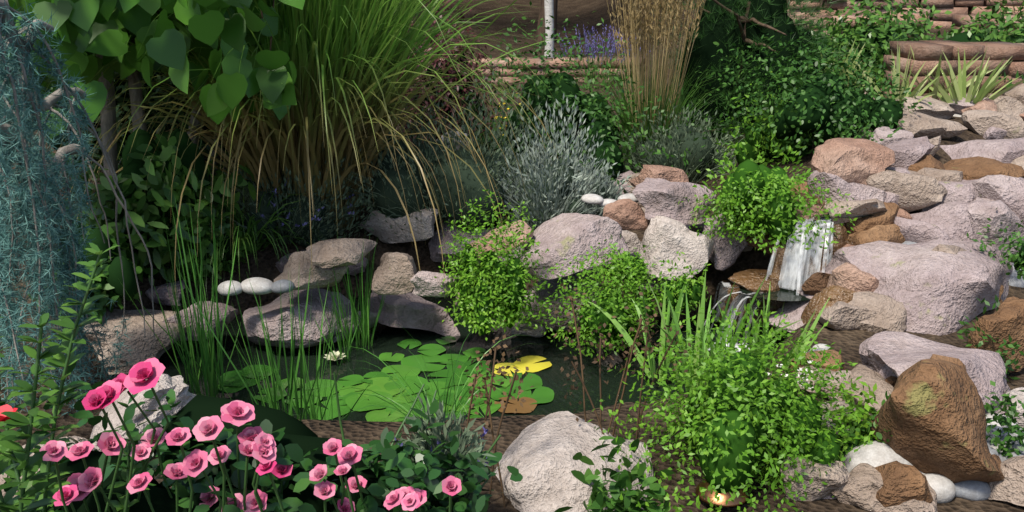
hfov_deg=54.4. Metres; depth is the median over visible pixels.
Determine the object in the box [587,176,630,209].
sage plant
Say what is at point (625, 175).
pink rock
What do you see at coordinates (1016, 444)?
white rock
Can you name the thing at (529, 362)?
yellow lily pads
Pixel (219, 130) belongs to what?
arching miscanthus
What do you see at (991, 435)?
grey cobble rock
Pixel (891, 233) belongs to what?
brown rock
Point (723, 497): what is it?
copper path light
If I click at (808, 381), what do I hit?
tan rock
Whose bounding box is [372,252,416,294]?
tan rock
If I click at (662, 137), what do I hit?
sage shrub
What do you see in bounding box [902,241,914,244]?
grey cobble rock
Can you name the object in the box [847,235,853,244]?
wet rock
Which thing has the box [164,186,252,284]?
low green shrub
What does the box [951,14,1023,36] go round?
retaining wall
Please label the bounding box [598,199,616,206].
white rock
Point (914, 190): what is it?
tan rock
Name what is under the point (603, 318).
shade fern
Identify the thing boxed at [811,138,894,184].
red rock
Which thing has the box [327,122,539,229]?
sage plant
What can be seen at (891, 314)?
tan rock
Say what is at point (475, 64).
maple shrub
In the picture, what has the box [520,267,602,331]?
shrub
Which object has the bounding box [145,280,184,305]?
pink rock
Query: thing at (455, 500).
lavender shrub
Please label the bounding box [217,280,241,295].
white rock
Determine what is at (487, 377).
plant seedheads
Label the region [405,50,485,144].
maple shrub
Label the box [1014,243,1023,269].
shade fern
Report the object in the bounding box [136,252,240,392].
pond reed
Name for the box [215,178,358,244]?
lavender plant
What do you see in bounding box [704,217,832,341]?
waterfall sheets
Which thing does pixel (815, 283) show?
brown rock
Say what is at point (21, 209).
cedar tree
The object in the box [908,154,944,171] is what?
brown rock
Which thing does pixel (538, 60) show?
retaining wall
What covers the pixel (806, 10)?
shrub
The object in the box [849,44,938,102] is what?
yucca plant
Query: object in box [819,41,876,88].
yucca plant
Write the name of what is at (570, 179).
lavender shrub
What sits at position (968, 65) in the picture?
yucca plant
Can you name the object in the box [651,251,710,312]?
fern shrub
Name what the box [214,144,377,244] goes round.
lavender shrub
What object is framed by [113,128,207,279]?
broadleaf shrub
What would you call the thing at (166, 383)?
pale rock
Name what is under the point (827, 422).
pale rock
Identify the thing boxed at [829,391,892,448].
fern shrub
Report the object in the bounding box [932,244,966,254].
tan rock
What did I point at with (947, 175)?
tan rock
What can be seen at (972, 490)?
grey cobble rock
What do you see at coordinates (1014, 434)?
white rock
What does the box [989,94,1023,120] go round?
tan rock
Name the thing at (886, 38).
hedge shrub
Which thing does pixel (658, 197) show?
pink rock
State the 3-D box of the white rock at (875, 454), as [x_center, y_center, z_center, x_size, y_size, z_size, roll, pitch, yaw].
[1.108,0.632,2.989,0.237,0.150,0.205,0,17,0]
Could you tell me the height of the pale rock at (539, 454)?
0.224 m
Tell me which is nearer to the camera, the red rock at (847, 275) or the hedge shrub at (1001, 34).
the red rock at (847, 275)
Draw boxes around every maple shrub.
[392,0,505,143]
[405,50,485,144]
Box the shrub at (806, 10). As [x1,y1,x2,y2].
[646,0,846,142]
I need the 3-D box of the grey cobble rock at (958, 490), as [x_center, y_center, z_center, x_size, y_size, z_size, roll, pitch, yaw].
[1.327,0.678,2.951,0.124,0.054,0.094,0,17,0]
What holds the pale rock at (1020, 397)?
on the terrain ground
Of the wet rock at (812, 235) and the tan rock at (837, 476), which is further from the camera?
the wet rock at (812, 235)
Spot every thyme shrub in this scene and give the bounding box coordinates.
[681,21,931,157]
[774,73,902,142]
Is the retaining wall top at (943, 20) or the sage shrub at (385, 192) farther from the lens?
the retaining wall top at (943, 20)
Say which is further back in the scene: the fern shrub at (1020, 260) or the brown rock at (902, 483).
the fern shrub at (1020, 260)
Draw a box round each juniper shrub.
[32,69,224,171]
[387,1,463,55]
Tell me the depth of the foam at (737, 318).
4.93 m
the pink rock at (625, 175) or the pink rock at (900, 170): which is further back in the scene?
the pink rock at (625, 175)
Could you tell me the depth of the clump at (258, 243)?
5.09 m
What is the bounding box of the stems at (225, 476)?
[0,387,451,511]
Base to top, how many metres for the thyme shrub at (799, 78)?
0.727 m
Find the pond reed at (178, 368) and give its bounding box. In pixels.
[122,258,212,383]
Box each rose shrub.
[2,380,484,511]
[41,395,392,511]
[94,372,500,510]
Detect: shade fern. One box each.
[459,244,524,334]
[578,287,652,344]
[611,255,645,283]
[662,277,701,313]
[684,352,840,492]
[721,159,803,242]
[841,435,875,457]
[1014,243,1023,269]
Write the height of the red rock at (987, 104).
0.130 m
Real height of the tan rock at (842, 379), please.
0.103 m
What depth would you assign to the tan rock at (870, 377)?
3.44 m
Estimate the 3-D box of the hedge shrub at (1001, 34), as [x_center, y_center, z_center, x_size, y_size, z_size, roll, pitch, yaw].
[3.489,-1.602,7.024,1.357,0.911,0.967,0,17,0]
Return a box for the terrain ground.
[0,0,1023,511]
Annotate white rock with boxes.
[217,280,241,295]
[241,277,272,294]
[581,194,603,203]
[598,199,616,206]
[618,193,638,202]
[812,344,829,349]
[843,440,917,472]
[924,473,955,502]
[985,413,1017,426]
[990,440,1023,455]
[1001,426,1023,441]
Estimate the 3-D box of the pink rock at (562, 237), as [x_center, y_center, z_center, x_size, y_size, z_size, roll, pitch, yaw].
[0.297,-0.056,4.756,0.516,0.282,0.384,0,17,0]
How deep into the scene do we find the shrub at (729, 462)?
2.85 m
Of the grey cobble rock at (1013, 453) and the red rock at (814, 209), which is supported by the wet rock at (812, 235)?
the red rock at (814, 209)
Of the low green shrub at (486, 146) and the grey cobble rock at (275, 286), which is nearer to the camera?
the grey cobble rock at (275, 286)
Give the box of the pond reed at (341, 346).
[314,267,356,364]
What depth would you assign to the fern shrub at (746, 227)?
4.58 m
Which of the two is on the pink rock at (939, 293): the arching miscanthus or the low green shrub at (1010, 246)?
the low green shrub at (1010, 246)
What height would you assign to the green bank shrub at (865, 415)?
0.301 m
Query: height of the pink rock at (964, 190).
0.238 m
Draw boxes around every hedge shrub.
[794,0,951,86]
[813,26,901,83]
[944,0,1023,42]
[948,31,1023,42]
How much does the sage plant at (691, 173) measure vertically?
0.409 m
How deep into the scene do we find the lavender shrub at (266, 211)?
5.26 m
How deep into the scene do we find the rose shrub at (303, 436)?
2.29 m
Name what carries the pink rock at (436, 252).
on the terrain ground
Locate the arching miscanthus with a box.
[32,0,588,291]
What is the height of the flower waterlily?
0.041 m
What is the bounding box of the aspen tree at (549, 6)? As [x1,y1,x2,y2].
[544,0,553,57]
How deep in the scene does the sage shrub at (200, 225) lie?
5.02 m
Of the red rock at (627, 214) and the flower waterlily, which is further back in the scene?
the red rock at (627, 214)
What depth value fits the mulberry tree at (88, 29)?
4.13 m
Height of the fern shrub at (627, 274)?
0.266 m
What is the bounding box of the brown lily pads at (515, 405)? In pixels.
[494,396,536,412]
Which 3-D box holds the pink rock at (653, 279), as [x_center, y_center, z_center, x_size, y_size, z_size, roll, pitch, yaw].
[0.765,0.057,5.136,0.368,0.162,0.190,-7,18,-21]
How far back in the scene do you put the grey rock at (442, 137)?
6.74 m
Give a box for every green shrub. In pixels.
[28,221,141,323]
[55,221,136,306]
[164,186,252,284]
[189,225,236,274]
[356,400,488,511]
[412,1,716,193]
[469,104,506,156]
[473,137,501,157]
[554,436,673,511]
[715,71,817,166]
[735,121,812,164]
[837,425,865,453]
[966,207,1023,269]
[993,61,1023,87]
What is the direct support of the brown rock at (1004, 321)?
on the terrain ground
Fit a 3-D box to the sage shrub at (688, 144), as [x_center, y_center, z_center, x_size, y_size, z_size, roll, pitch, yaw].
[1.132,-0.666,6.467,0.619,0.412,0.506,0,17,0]
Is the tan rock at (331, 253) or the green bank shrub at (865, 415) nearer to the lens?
the green bank shrub at (865, 415)
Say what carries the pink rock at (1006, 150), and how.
on the terrain ground
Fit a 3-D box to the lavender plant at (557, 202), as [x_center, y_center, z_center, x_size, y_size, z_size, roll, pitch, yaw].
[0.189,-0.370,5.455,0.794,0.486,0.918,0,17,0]
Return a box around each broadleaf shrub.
[54,134,256,284]
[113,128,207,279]
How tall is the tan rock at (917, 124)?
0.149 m
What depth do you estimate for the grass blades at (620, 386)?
3.00 m
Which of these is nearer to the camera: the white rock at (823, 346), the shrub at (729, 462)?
the shrub at (729, 462)
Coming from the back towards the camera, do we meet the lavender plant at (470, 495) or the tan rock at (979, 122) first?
the tan rock at (979, 122)
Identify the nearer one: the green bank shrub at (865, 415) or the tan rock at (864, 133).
the green bank shrub at (865, 415)
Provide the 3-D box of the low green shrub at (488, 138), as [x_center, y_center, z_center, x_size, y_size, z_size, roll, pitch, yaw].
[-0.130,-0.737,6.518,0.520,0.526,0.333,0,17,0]
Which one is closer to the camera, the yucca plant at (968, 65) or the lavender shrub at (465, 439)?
the lavender shrub at (465, 439)
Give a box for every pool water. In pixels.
[739,280,810,300]
[819,213,872,217]
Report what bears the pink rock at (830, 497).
on the terrain ground
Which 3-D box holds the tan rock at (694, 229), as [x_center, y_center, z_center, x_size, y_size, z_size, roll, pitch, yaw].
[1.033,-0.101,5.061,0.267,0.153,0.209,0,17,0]
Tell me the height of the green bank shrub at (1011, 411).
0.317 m
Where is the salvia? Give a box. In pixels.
[548,23,650,88]
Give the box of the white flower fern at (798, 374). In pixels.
[767,361,812,388]
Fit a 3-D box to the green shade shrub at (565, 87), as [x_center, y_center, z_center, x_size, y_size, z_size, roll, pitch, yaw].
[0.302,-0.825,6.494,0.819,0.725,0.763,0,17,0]
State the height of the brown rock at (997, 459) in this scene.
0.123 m
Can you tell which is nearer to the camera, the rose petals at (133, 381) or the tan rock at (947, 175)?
the rose petals at (133, 381)
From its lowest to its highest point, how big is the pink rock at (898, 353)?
0.238 m
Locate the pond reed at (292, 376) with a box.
[182,260,344,419]
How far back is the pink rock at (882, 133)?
5.23 m
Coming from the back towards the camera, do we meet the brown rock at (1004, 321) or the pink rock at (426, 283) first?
the pink rock at (426, 283)
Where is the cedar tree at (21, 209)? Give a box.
[0,0,154,417]
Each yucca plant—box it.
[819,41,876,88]
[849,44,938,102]
[890,46,991,100]
[920,48,1023,103]
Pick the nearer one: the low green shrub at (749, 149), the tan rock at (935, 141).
the tan rock at (935, 141)
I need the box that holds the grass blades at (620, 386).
[571,298,676,439]
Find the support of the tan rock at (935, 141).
on the terrain ground
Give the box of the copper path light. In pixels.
[695,479,747,506]
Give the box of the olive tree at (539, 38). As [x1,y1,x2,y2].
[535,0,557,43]
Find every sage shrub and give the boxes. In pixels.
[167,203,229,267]
[359,71,595,239]
[368,136,523,229]
[579,155,632,215]
[590,182,616,214]
[610,99,741,182]
[641,124,732,178]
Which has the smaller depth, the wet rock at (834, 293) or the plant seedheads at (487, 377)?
the plant seedheads at (487, 377)
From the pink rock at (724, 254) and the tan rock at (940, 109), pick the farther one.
the tan rock at (940, 109)
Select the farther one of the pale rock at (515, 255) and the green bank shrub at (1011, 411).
the pale rock at (515, 255)
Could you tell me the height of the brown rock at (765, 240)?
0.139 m
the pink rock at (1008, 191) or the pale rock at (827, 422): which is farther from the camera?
the pink rock at (1008, 191)
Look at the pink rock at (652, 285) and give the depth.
5.12 m
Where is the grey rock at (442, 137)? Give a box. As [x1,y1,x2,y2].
[436,131,473,149]
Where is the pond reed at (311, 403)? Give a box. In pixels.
[293,320,370,420]
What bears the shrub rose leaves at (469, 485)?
on the terrain ground
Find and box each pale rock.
[90,374,195,453]
[332,311,377,342]
[358,208,438,242]
[494,411,653,511]
[498,247,525,261]
[511,293,548,336]
[598,230,640,268]
[639,216,713,279]
[821,416,848,434]
[1005,387,1023,427]
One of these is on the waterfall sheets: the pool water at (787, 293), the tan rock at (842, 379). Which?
the pool water at (787, 293)
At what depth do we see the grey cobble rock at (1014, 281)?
4.51 m
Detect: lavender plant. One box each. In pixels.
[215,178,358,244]
[394,427,503,510]
[494,145,611,230]
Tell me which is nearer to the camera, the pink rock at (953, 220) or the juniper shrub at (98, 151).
the pink rock at (953, 220)
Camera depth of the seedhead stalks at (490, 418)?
2.81 m
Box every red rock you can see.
[470,220,532,257]
[603,199,649,229]
[629,165,688,187]
[795,204,827,221]
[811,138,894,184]
[827,262,878,291]
[895,208,911,218]
[961,98,997,112]
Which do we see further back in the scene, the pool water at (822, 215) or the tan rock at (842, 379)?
the pool water at (822, 215)
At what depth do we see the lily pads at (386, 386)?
4.30 m
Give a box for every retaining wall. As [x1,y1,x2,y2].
[397,56,644,82]
[789,12,928,44]
[880,40,1023,99]
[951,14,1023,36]
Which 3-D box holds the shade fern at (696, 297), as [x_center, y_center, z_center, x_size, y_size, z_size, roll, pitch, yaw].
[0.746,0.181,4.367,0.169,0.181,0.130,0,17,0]
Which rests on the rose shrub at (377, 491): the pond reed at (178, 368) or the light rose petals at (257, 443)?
the light rose petals at (257, 443)
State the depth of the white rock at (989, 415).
3.30 m
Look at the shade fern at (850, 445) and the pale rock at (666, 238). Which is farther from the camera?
the pale rock at (666, 238)
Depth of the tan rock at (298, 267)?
4.56 m
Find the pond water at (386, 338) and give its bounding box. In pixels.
[110,294,785,420]
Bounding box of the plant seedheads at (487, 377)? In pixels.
[457,320,533,427]
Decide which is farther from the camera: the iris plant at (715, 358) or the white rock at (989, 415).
the iris plant at (715, 358)
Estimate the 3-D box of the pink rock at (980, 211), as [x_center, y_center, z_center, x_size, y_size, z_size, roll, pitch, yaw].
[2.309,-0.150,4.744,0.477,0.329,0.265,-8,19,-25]
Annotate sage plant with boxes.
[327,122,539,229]
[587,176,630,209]
[619,119,741,182]
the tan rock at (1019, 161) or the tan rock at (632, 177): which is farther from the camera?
the tan rock at (632, 177)
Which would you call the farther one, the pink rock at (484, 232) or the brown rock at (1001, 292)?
the pink rock at (484, 232)
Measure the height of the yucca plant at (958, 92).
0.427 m
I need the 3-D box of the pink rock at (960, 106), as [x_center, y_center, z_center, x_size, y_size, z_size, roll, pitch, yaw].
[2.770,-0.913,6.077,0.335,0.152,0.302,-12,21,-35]
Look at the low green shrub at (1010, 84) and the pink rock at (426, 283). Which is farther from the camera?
the low green shrub at (1010, 84)
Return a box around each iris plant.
[584,281,715,380]
[648,270,801,391]
[697,283,829,372]
[706,312,785,359]
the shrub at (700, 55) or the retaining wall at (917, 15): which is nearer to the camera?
the shrub at (700, 55)
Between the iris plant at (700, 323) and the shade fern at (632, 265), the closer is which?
the iris plant at (700, 323)
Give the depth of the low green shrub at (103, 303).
4.50 m
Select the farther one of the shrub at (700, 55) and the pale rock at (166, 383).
the shrub at (700, 55)
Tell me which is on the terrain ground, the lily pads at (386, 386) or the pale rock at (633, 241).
the pale rock at (633, 241)
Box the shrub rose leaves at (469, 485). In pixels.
[54,390,522,511]
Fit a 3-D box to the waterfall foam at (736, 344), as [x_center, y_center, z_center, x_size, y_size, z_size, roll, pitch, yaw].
[1.033,0.435,4.734,0.223,0.024,0.214,-12,21,-35]
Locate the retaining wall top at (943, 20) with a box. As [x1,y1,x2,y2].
[787,0,1023,27]
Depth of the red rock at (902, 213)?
4.71 m
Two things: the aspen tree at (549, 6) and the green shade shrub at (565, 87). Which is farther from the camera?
the aspen tree at (549, 6)
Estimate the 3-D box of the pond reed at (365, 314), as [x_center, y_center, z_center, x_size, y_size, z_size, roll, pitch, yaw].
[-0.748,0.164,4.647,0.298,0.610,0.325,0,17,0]
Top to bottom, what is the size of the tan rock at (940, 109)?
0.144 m
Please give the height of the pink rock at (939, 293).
0.434 m
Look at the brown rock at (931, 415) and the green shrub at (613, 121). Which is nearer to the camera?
the brown rock at (931, 415)
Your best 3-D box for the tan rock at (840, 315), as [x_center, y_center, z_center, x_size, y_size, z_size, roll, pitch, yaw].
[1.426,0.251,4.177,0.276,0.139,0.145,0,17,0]
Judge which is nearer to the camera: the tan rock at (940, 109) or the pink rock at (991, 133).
the pink rock at (991, 133)
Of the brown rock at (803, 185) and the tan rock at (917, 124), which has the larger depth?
the tan rock at (917, 124)
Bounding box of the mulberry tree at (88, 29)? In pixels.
[1,0,304,180]
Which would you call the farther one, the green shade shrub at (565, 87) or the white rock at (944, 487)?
the green shade shrub at (565, 87)
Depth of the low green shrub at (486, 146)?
6.51 m
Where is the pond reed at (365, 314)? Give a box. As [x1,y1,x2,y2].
[328,225,385,350]
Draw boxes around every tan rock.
[0,436,94,497]
[83,308,186,374]
[274,251,347,289]
[306,238,376,267]
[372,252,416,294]
[626,173,640,204]
[690,223,703,233]
[780,455,849,500]
[793,365,834,397]
[814,370,850,400]
[819,301,876,329]
[822,401,855,423]
[824,199,886,223]
[832,463,937,511]
[842,364,893,414]
[848,291,906,332]
[852,127,873,139]
[866,167,947,212]
[896,96,954,118]
[896,111,967,138]
[918,167,962,181]
[929,136,940,155]
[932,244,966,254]
[961,110,1023,138]
[988,455,1023,506]
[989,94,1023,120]
[1002,83,1023,104]
[1012,155,1023,168]
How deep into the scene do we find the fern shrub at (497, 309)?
4.36 m
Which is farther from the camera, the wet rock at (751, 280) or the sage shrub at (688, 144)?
the sage shrub at (688, 144)
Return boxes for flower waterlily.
[324,351,344,360]
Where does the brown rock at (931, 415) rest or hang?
on the terrain ground
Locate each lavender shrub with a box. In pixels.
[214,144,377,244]
[228,180,333,247]
[390,394,495,505]
[426,439,468,504]
[490,94,615,228]
[517,159,589,230]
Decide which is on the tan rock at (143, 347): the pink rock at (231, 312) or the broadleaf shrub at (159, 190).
the pink rock at (231, 312)
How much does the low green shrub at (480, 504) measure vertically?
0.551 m
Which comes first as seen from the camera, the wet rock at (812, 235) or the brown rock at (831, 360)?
the brown rock at (831, 360)
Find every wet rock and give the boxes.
[718,280,805,331]
[728,269,782,292]
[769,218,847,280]
[792,192,847,241]
[801,285,857,324]
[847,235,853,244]
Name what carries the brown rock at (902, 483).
on the terrain ground
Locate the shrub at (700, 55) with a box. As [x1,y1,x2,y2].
[680,0,816,140]
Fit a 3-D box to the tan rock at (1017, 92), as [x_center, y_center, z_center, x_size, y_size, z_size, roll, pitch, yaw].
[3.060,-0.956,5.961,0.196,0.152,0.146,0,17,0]
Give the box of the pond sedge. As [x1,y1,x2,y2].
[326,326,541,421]
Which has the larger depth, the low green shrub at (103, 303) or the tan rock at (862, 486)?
the low green shrub at (103, 303)
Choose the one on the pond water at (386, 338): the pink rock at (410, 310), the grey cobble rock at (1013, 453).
the pink rock at (410, 310)
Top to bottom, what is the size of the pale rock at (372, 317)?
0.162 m
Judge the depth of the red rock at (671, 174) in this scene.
5.18 m
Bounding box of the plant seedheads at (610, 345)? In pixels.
[554,283,690,421]
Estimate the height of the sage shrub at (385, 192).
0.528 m
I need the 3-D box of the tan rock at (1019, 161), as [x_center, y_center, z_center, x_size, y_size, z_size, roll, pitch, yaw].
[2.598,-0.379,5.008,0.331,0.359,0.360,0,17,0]
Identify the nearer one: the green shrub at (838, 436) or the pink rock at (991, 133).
the green shrub at (838, 436)
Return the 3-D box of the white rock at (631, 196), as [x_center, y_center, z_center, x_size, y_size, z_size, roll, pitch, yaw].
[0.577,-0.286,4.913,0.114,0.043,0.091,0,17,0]
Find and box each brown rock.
[746,233,773,254]
[789,350,845,373]
[791,181,807,192]
[802,272,830,294]
[844,202,899,233]
[848,224,904,245]
[869,354,1004,482]
[875,460,932,507]
[885,376,897,386]
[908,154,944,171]
[943,156,1023,179]
[967,296,1023,372]
[992,454,1000,466]
[999,285,1003,303]
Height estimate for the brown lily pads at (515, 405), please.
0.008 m
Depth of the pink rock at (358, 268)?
5.33 m
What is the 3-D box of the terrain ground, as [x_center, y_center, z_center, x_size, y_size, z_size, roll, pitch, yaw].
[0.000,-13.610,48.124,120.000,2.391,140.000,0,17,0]
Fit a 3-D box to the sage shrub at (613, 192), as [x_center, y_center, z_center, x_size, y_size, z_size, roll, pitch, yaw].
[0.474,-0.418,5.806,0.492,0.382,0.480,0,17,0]
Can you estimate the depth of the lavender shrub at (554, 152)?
5.38 m
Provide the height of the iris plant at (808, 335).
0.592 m
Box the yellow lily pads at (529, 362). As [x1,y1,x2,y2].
[494,356,551,376]
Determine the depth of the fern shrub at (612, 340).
4.41 m
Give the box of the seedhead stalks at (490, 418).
[466,348,516,507]
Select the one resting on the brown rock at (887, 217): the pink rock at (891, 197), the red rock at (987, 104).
the pink rock at (891, 197)
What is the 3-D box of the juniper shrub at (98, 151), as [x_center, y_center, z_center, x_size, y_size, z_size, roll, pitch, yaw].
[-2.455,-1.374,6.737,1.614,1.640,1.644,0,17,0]
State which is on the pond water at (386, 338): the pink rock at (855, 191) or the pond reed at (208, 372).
the pond reed at (208, 372)
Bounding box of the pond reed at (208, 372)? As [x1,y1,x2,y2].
[153,195,238,397]
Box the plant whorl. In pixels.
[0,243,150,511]
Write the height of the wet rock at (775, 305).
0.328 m
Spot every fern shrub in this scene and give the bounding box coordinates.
[434,189,552,340]
[534,239,665,360]
[587,298,873,511]
[605,234,652,289]
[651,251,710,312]
[678,131,856,254]
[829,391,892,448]
[1000,236,1023,279]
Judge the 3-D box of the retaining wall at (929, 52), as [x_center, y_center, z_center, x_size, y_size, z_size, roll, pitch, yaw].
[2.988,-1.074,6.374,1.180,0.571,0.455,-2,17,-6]
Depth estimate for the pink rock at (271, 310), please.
4.62 m
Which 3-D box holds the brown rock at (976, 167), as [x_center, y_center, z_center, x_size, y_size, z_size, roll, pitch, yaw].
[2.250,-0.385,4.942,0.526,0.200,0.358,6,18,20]
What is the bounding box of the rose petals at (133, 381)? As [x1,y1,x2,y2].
[53,357,292,505]
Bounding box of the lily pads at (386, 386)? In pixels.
[218,336,553,421]
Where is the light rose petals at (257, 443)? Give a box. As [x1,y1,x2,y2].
[40,400,461,511]
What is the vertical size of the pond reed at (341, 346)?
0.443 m
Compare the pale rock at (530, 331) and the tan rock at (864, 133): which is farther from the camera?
the tan rock at (864, 133)
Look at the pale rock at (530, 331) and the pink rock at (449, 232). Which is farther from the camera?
the pink rock at (449, 232)
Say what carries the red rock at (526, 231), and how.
on the terrain ground
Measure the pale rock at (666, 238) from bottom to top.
0.291 m
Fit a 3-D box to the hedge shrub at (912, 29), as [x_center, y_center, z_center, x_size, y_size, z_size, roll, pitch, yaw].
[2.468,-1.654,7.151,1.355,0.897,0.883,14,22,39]
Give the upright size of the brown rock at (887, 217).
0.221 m
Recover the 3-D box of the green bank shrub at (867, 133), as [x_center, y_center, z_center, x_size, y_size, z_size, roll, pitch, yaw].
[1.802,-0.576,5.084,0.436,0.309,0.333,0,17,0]
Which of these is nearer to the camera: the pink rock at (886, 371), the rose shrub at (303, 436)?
the rose shrub at (303, 436)
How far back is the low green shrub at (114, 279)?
4.47 m
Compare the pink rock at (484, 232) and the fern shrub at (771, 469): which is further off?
the pink rock at (484, 232)
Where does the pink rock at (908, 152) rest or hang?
on the terrain ground
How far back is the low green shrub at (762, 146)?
5.98 m
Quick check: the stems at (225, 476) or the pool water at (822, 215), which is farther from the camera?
the pool water at (822, 215)
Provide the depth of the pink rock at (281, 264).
5.29 m
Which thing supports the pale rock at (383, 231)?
on the terrain ground
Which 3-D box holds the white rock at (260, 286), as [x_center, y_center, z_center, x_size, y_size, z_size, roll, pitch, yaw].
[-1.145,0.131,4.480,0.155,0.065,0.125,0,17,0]
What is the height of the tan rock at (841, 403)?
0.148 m
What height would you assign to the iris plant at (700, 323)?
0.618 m
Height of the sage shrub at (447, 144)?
0.854 m
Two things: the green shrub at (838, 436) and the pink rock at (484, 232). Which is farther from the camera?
the pink rock at (484, 232)
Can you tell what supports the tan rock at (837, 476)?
on the terrain ground
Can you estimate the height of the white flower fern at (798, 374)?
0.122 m
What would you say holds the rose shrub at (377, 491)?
on the terrain ground
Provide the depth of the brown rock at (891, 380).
3.47 m
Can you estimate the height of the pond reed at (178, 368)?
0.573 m
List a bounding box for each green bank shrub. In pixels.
[821,112,899,144]
[822,376,881,461]
[957,294,1023,379]
[984,376,1023,457]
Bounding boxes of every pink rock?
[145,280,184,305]
[162,301,237,340]
[242,288,351,347]
[276,249,305,272]
[345,257,367,275]
[368,292,459,335]
[410,271,461,296]
[428,218,484,263]
[447,229,482,235]
[482,227,491,234]
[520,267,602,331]
[522,213,628,279]
[609,170,634,194]
[631,253,676,282]
[632,177,715,224]
[637,282,662,293]
[703,213,747,269]
[769,239,1012,335]
[807,170,886,202]
[823,494,836,498]
[859,331,1010,413]
[870,126,913,145]
[879,364,897,378]
[885,136,934,169]
[885,192,898,204]
[891,167,909,173]
[893,216,950,242]
[910,201,981,242]
[919,179,979,212]
[940,138,1023,162]
[948,94,989,114]
[967,197,1023,255]
[971,175,1023,224]
[983,127,1006,139]
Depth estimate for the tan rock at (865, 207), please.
4.62 m
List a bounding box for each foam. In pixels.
[708,343,749,351]
[714,280,751,326]
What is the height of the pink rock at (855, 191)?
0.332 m
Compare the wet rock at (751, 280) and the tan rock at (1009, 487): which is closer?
the tan rock at (1009, 487)
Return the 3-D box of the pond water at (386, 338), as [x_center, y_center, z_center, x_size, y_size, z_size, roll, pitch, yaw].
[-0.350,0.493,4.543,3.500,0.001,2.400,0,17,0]
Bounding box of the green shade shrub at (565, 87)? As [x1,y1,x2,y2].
[497,72,623,184]
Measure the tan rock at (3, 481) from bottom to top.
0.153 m
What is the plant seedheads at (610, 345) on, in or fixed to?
attached to the grass blades at (620, 386)
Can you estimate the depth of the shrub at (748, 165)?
4.61 m
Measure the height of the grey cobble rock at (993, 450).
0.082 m
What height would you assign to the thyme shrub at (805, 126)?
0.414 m
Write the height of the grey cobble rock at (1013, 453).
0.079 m
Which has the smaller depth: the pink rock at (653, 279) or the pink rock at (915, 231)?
the pink rock at (915, 231)
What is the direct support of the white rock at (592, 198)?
on the white rock at (605, 202)
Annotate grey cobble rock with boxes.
[271,279,294,292]
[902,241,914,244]
[954,482,961,497]
[960,480,990,500]
[986,425,1007,439]
[988,446,1003,461]
[1003,452,1023,460]
[1009,263,1023,287]
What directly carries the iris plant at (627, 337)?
on the pond water at (386, 338)
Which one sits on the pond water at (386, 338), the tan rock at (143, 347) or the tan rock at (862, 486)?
the tan rock at (143, 347)
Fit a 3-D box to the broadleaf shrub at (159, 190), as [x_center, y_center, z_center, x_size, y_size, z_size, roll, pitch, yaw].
[-1.780,-0.252,4.982,0.975,0.812,0.922,0,17,0]

